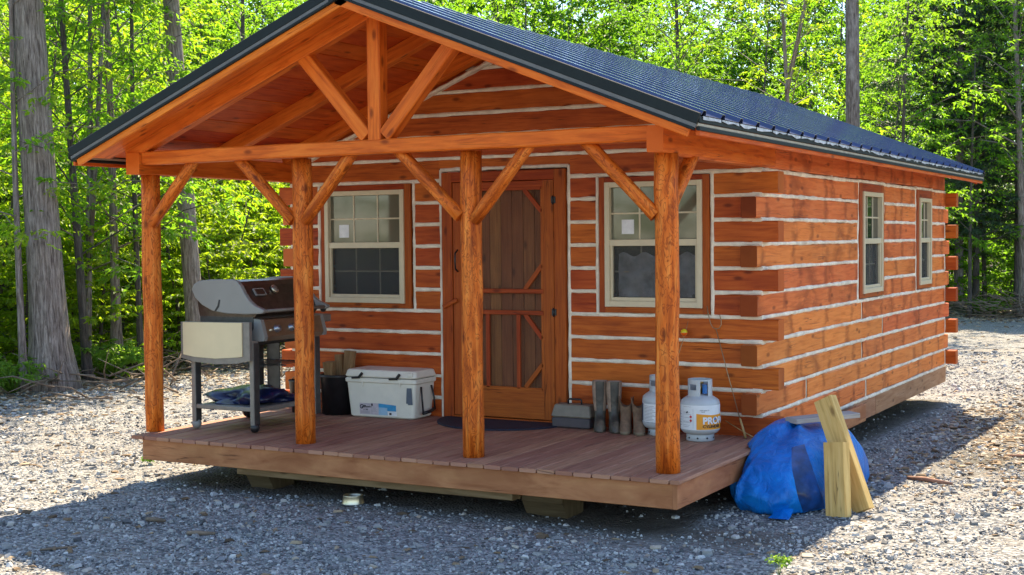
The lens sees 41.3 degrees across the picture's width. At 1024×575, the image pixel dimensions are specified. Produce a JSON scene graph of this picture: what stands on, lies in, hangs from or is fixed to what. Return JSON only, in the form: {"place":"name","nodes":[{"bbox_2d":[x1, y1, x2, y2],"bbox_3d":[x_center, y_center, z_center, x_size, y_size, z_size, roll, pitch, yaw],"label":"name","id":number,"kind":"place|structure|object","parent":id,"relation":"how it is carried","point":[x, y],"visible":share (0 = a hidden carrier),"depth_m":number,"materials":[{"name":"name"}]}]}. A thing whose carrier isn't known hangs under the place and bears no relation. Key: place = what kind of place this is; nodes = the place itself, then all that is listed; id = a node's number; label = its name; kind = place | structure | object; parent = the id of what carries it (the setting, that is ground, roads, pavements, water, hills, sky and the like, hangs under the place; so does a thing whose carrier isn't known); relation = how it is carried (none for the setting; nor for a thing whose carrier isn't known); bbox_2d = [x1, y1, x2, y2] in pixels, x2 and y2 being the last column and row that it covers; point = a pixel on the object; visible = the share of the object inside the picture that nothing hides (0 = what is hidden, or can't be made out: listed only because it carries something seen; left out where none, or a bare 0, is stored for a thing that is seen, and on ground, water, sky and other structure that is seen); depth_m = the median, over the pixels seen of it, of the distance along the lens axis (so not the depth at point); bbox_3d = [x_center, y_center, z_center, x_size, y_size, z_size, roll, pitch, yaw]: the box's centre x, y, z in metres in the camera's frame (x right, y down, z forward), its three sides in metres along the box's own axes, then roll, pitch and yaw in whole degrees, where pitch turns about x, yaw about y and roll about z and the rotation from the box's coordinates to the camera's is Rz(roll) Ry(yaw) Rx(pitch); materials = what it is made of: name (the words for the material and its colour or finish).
{"place":"outdoors","nodes":[
{"label":"outdoors","id":0,"kind":"place"},
{"bbox_2d":[288,376,294,412],"bbox_3d":[-2.045,1.029,13.153,0.246,0.351,0.246,1,2,29],"label":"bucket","id":1,"kind":"object","parent":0,"point":[292,384],"visible":0.24,"depth_m":13.08,"materials":[{"name":"black plastic"}]},
{"bbox_2d":[0,257,1023,574],"bbox_3d":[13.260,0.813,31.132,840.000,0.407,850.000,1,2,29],"label":"ground","id":2,"kind":"structure","parent":0,"point":[652,525],"depth_m":10.15,"materials":[{"name":"grey gravel"}]},
{"bbox_2d":[0,2,19,361],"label":"woodland","id":3,"kind":"object","parent":2,"relation":"on","point":[1,3],"visible":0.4,"depth_m":24.06,"materials":[{"name":"green plant"}]},
{"bbox_2d":[0,352,56,392],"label":"bush","id":4,"kind":"object","parent":2,"relation":"on","point":[8,369],"visible":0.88,"depth_m":18.93,"materials":[{"name":"green plant"}]},
{"bbox_2d":[13,0,82,391],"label":"tree","id":5,"kind":"object","parent":2,"relation":"on","point":[50,346],"visible":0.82,"depth_m":19.36,"materials":[{"name":"grey plant"}]},
{"bbox_2d":[40,546,76,550],"bbox_3d":[-3.055,1.755,9.151,0.241,0.020,0.023,-1,2,-22],"label":"stick","id":6,"kind":"object","parent":2,"relation":"on","point":[51,548],"visible":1,"depth_m":9.14,"materials":[{"name":"wood"}]},
{"bbox_2d":[0,0,166,391],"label":"slender tree","id":7,"kind":"object","parent":2,"relation":"on","point":[17,243],"visible":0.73,"depth_m":19.28,"materials":[{"name":"green plant"}]},
{"bbox_2d":[0,0,214,382],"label":"leaning tree","id":8,"kind":"object","parent":2,"relation":"on","point":[75,220],"visible":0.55,"depth_m":20.50,"materials":[{"name":"green plant"}]},
{"bbox_2d":[72,338,143,378],"bbox_3d":[-6.342,1.130,21.123,1.309,0.649,1.355,-2,3,-38],"label":"bush","id":9,"kind":"object","parent":2,"relation":"on","point":[127,356],"visible":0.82,"depth_m":20.96,"materials":[{"name":"green plant"}]},
{"bbox_2d":[0,0,234,375],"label":"young tree","id":10,"kind":"object","parent":2,"relation":"on","point":[116,329],"visible":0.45,"depth_m":21.61,"materials":[{"name":"green plant"}]},
{"bbox_2d":[0,0,243,347],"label":"forked tree","id":11,"kind":"object","parent":2,"relation":"on","point":[90,199],"visible":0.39,"depth_m":21.07,"materials":[{"name":"green plant"}]},
{"bbox_2d":[0,0,269,375],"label":"young tree","id":12,"kind":"object","parent":2,"relation":"on","point":[139,324],"visible":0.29,"depth_m":21.63,"materials":[{"name":"green plant"}]},
{"bbox_2d":[0,0,290,376],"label":"woodland","id":13,"kind":"object","parent":2,"relation":"on","point":[228,257],"visible":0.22,"depth_m":24.39,"materials":[{"name":"green plant"}]},
{"bbox_2d":[0,333,290,403],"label":"brush pile","id":14,"kind":"object","parent":2,"relation":"on","point":[36,382],"visible":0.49,"depth_m":19.13,"materials":[{"name":"brown wood"}]},
{"bbox_2d":[141,457,154,463],"bbox_3d":[-3.371,1.597,12.606,0.152,0.126,0.131,-1,2,-15],"label":"weed","id":15,"kind":"object","parent":2,"relation":"on","point":[142,460],"visible":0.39,"depth_m":12.57,"materials":[{"name":"green plant"}]},
{"bbox_2d":[5,326,292,377],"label":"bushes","id":16,"kind":"object","parent":2,"relation":"on","point":[175,355],"visible":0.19,"depth_m":22.48,"materials":[{"name":"green plant"}]},
{"bbox_2d":[145,516,165,521],"bbox_3d":[-2.632,1.712,10.024,0.162,0.041,0.041,0,2,21],"label":"stick","id":17,"kind":"object","parent":2,"relation":"on","point":[155,519],"visible":1,"depth_m":10.01,"materials":[{"name":"wood"}]},
{"bbox_2d":[163,0,210,370],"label":"grey tree","id":18,"kind":"object","parent":2,"relation":"on","point":[191,273],"visible":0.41,"depth_m":22.44,"materials":[{"name":"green plant"}]},
{"bbox_2d":[186,530,215,534],"bbox_3d":[-2.193,1.729,9.575,0.201,0.034,0.036,0,2,2],"label":"stick","id":19,"kind":"object","parent":2,"relation":"on","point":[199,532],"visible":1,"depth_m":9.57,"materials":[{"name":"wood"}]},
{"bbox_2d":[154,0,302,266],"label":"young tree","id":20,"kind":"object","parent":2,"relation":"on","point":[243,23],"visible":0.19,"depth_m":30.92,"materials":[{"name":"green plant"}]},
{"bbox_2d":[246,475,293,488],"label":"support block","id":21,"kind":"structure","parent":2,"relation":"on","point":[266,482],"depth_m":11.46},
{"bbox_2d":[341,493,364,505],"bbox_3d":[-1.247,1.663,10.665,0.188,0.074,0.188,1,2,29],"label":"dog bowl","id":22,"kind":"object","parent":2,"relation":"on","point":[353,499],"visible":1,"depth_m":10.60,"materials":[{"name":"metal"}]},
{"bbox_2d":[0,0,1023,352],"bbox_3d":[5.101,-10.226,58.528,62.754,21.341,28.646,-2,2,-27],"label":"woodland","id":23,"kind":"object","parent":2,"relation":"on","point":[612,34],"visible":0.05,"depth_m":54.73,"materials":[{"name":"green plant"}]},
{"bbox_2d":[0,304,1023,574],"bbox_3d":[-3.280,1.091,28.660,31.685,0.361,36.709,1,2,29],"label":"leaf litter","id":24,"kind":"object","parent":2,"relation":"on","point":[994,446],"visible":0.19,"depth_m":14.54,"materials":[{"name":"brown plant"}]},
{"bbox_2d":[68,0,984,509],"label":"log cabin","id":25,"kind":"object","parent":2,"relation":"on","point":[488,218],"visible":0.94,"depth_m":11.77,"materials":[{"name":"brown wood"}]},
{"bbox_2d":[181,276,330,432],"bbox_3d":[-2.256,0.574,12.320,0.874,1.330,1.227,1,2,29],"label":"gas grill","id":26,"kind":"object","parent":25,"relation":"on","point":[243,321],"visible":0.8,"depth_m":11.91,"materials":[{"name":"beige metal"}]},
{"bbox_2d":[205,384,294,404],"bbox_3d":[-2.343,0.951,12.269,0.794,0.143,0.718,1,2,29],"label":"plastic bag","id":27,"kind":"object","parent":26,"relation":"on","point":[239,394],"visible":0.68,"depth_m":12.10,"materials":[{"name":"blue plastic"}]},
{"bbox_2d":[320,373,350,414],"bbox_3d":[-1.669,1.016,13.024,0.357,0.380,0.357,1,2,29],"label":"wood bin","id":28,"kind":"object","parent":25,"relation":"on","point":[335,395],"visible":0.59,"depth_m":12.88,"materials":[{"name":"black plastic"}]},
{"bbox_2d":[322,361,335,374],"bbox_3d":[-1.729,0.934,12.998,0.128,0.461,0.131,1,2,29],"label":"firewood","id":29,"kind":"object","parent":28,"relation":"in","point":[329,367],"visible":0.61,"depth_m":12.95,"materials":[{"name":"brown wood"}]},
{"bbox_2d":[335,354,343,374],"bbox_3d":[-1.647,0.900,13.098,0.128,0.519,0.101,1,2,29],"label":"firewood","id":30,"kind":"object","parent":28,"relation":"in","point":[339,360],"visible":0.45,"depth_m":13.06,"materials":[{"name":"brown wood"}]},
{"bbox_2d":[343,350,355,374],"bbox_3d":[-1.575,0.882,13.018,0.143,0.561,0.124,1,2,29],"label":"firewood","id":31,"kind":"object","parent":28,"relation":"in","point":[349,359],"visible":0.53,"depth_m":12.99,"materials":[{"name":"brown wood"}]},
{"bbox_2d":[320,183,412,308],"bbox_3d":[-1.403,-0.397,13.108,1.050,1.182,0.094,1,2,29],"label":"window","id":32,"kind":"structure","parent":25,"relation":"in","point":[368,227],"depth_m":13.10,"materials":[{"name":"clear glass"}]},
{"bbox_2d":[345,366,435,418],"bbox_3d":[-1.128,0.986,12.774,0.824,0.444,0.426,1,2,27],"label":"cooler","id":33,"kind":"object","parent":25,"relation":"on","point":[392,392],"visible":1,"depth_m":12.62,"materials":[{"name":"white plastic"}]},
{"bbox_2d":[437,416,556,430],"bbox_3d":[-0.204,1.220,12.083,1.260,0.012,0.620,1,2,29],"label":"door mat","id":34,"kind":"object","parent":25,"relation":"on","point":[489,424],"depth_m":12.04,"materials":[{"name":"black rubber"}]},
{"bbox_2d":[442,180,556,419],"bbox_3d":[-0.125,0.113,12.364,1.183,2.148,0.095,1,2,29],"label":"screen door","id":35,"kind":"structure","parent":25,"relation":"in","point":[526,402],"depth_m":12.25,"materials":[{"name":"brown wood"}]},
{"bbox_2d":[482,190,541,387],"bbox_3d":[-0.039,0.113,12.437,1.051,2.160,0.030,1,2,29],"label":"front door","id":36,"kind":"structure","parent":25,"relation":"in","point":[511,230],"depth_m":12.40,"materials":[{"name":"brown wood"}]},
{"bbox_2d":[552,398,594,428],"bbox_3d":[0.552,1.097,11.909,0.384,0.253,0.184,1,2,30],"label":"toolbox","id":37,"kind":"object","parent":25,"relation":"on","point":[574,415],"visible":0.85,"depth_m":11.83,"materials":[{"name":"black plastic"}]},
{"bbox_2d":[592,380,607,432],"bbox_3d":[0.756,1.020,11.687,0.135,0.425,0.267,0,2,6],"label":"rubber boot","id":38,"kind":"object","parent":25,"relation":"on","point":[599,395],"visible":0.98,"depth_m":11.69,"materials":[{"name":"grey rubber"}]},
{"bbox_2d":[606,381,621,433],"bbox_3d":[0.879,1.022,11.621,0.135,0.425,0.267,-1,2,0],"label":"rubber boot","id":39,"kind":"object","parent":25,"relation":"on","point":[613,391],"visible":0.98,"depth_m":11.62,"materials":[{"name":"grey rubber"}]},
{"bbox_2d":[619,396,633,434],"bbox_3d":[0.967,1.084,11.539,0.129,0.305,0.259,0,2,9],"label":"ankle boot","id":40,"kind":"object","parent":25,"relation":"on","point":[626,420],"visible":0.98,"depth_m":11.53,"materials":[{"name":"brown fabric"}]},
{"bbox_2d":[631,397,644,435],"bbox_3d":[1.074,1.085,11.476,0.129,0.305,0.259,-1,2,1],"label":"ankle boot","id":41,"kind":"object","parent":25,"relation":"on","point":[638,428],"visible":0.81,"depth_m":11.46,"materials":[{"name":"brown fabric"}]},
{"bbox_2d":[599,174,710,313],"bbox_3d":[1.220,-0.368,11.653,1.020,1.177,0.094,1,2,29],"label":"window","id":42,"kind":"structure","parent":25,"relation":"in","point":[623,225],"depth_m":11.71,"materials":[{"name":"clear glass"}]},
{"bbox_2d":[642,374,680,435],"bbox_3d":[1.258,0.987,11.437,0.321,0.500,0.322,1,3,39],"label":"propane tank","id":43,"kind":"object","parent":25,"relation":"on","point":[648,409],"visible":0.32,"depth_m":11.35,"materials":[{"name":"white metal"}]},
{"bbox_2d":[679,323,687,351],"bbox_3d":[1.339,0.760,11.473,0.314,0.950,0.060,-1,2,0],"label":"float","id":44,"kind":"object","parent":25,"relation":"hanging from","point":[683,332],"visible":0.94,"depth_m":11.45,"materials":[{"name":"yellow plastic"}]},
{"bbox_2d":[680,378,720,441],"bbox_3d":[1.542,0.996,11.108,0.326,0.500,0.322,1,2,29],"label":"propane tank","id":45,"kind":"object","parent":25,"relation":"on","point":[700,417],"visible":1,"depth_m":11.00,"materials":[{"name":"white metal"}]},
{"bbox_2d":[707,306,746,438],"bbox_3d":[1.792,0.698,11.286,0.041,1.083,0.412,-2,3,-42],"label":"roasting fork","id":46,"kind":"object","parent":25,"relation":"on","point":[743,430],"visible":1,"depth_m":11.27,"materials":[{"name":"brown metal"}]},
{"bbox_2d":[858,183,883,298],"bbox_3d":[3.759,-0.494,14.264,0.094,1.180,1.000,1,2,29],"label":"window","id":47,"kind":"structure","parent":25,"relation":"in","point":[871,196],"depth_m":14.32,"materials":[{"name":"clear glass"}]},
{"bbox_2d":[916,190,931,288],"bbox_3d":[4.976,-0.584,16.457,0.094,1.180,0.820,1,2,29],"label":"window","id":48,"kind":"structure","parent":25,"relation":"in","point":[923,198],"depth_m":16.49,"materials":[{"name":"beige glass"}]},
{"bbox_2d":[522,495,582,518],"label":"support block","id":49,"kind":"structure","parent":2,"relation":"on","point":[556,507],"depth_m":10.13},
{"bbox_2d":[566,0,796,96],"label":"young tree","id":50,"kind":"object","parent":2,"relation":"on","point":[677,60],"visible":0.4,"depth_m":33.45,"materials":[{"name":"green plant"}]},
{"bbox_2d":[764,553,794,574],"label":"weed","id":51,"kind":"object","parent":2,"relation":"on","point":[779,560],"visible":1,"depth_m":8.31,"materials":[{"name":"green plant"}]},
{"bbox_2d":[662,0,899,134],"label":"young tree","id":52,"kind":"object","parent":2,"relation":"on","point":[787,79],"visible":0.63,"depth_m":32.02,"materials":[{"name":"green plant"}]},
{"bbox_2d":[730,418,868,519],"bbox_3d":[2.323,1.353,10.855,0.807,0.619,2.079,1,2,29],"label":"tarp heap","id":53,"kind":"object","parent":2,"relation":"on","point":[782,476],"visible":0.7,"depth_m":10.20,"materials":[{"name":"plastic"}]},
{"bbox_2d":[785,411,859,423],"bbox_3d":[2.474,1.033,10.805,0.583,0.058,0.170,-1,2,-20],"label":"board","id":54,"kind":"object","parent":53,"relation":"on","point":[810,418],"visible":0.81,"depth_m":10.74,"materials":[{"name":"white wood"}]},
{"bbox_2d":[823,442,850,516],"bbox_3d":[2.407,1.420,10.046,0.233,0.570,0.163,1,3,44],"label":"lumber","id":55,"kind":"object","parent":2,"relation":"on","point":[837,479],"visible":1,"depth_m":10.01,"materials":[{"name":"beige wood"}]},
{"bbox_2d":[814,395,874,512],"bbox_3d":[2.511,1.261,10.279,0.115,0.880,0.570,-2,2,-29],"label":"lumber","id":56,"kind":"object","parent":2,"relation":"on","point":[832,420],"visible":0.74,"depth_m":10.27,"materials":[{"name":"beige wood"}]},
{"bbox_2d":[845,0,859,126],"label":"mottled tree","id":57,"kind":"object","parent":2,"relation":"on","point":[852,61],"visible":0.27,"depth_m":29.77,"materials":[{"name":"grey plant"}]},
{"bbox_2d":[810,0,1019,223],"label":"young tree","id":58,"kind":"object","parent":2,"relation":"on","point":[893,45],"visible":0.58,"depth_m":31.34,"materials":[{"name":"green plant"}]},
{"bbox_2d":[907,476,952,484],"bbox_3d":[3.513,1.617,11.405,0.046,0.045,0.421,-2,3,-41],"label":"stick","id":59,"kind":"object","parent":2,"relation":"on","point":[924,479],"visible":1,"depth_m":11.40,"materials":[{"name":"brown wood"}]},
{"bbox_2d":[862,0,1014,262],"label":"pine tree","id":60,"kind":"object","parent":2,"relation":"on","point":[889,85],"visible":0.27,"depth_m":39.11,"materials":[{"name":"green plant"}]},
{"bbox_2d":[862,0,1023,306],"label":"old tree","id":61,"kind":"object","parent":2,"relation":"on","point":[958,272],"visible":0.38,"depth_m":38.80,"materials":[{"name":"green plant"}]},
{"bbox_2d":[886,0,1023,307],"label":"pine tree","id":62,"kind":"object","parent":2,"relation":"on","point":[976,232],"visible":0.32,"depth_m":38.33,"materials":[{"name":"green plant"}]},
{"bbox_2d":[896,0,1023,308],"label":"young tree","id":63,"kind":"object","parent":2,"relation":"on","point":[983,259],"visible":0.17,"depth_m":39.41,"materials":[{"name":"green plant"}]},
{"bbox_2d":[907,21,1023,316],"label":"young tree","id":64,"kind":"object","parent":2,"relation":"on","point":[970,209],"visible":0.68,"depth_m":36.29,"materials":[{"name":"green plant"}]},
{"bbox_2d":[927,0,1023,308],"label":"pine tree","id":65,"kind":"object","parent":2,"relation":"on","point":[998,27],"visible":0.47,"depth_m":38.17,"materials":[{"name":"green plant"}]},
{"bbox_2d":[929,0,1023,316],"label":"leaning tree","id":66,"kind":"object","parent":2,"relation":"on","point":[1014,8],"visible":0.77,"depth_m":36.38,"materials":[{"name":"green plant"}]},
{"bbox_2d":[945,275,1023,318],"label":"brush pile","id":67,"kind":"object","parent":2,"relation":"on","point":[1012,308],"visible":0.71,"depth_m":35.95,"materials":[{"name":"brown wood"}]},
{"bbox_2d":[965,294,1016,316],"bbox_3d":[12.944,0.499,36.806,1.480,0.628,1.818,1,2,29],"label":"bush","id":68,"kind":"object","parent":2,"relation":"on","point":[1002,303],"visible":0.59,"depth_m":36.59,"materials":[{"name":"green plant"}]},
{"bbox_2d":[1008,454,1023,457],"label":"stick","id":69,"kind":"object","parent":2,"relation":"on","point":[1017,455],"visible":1,"depth_m":12.84,"materials":[{"name":"brown wood"}]},
{"bbox_2d":[49,0,1023,186],"label":"sky","id":70,"kind":"structure","parent":0,"point":[709,2],"materials":[{"name":"white"}]}
]}

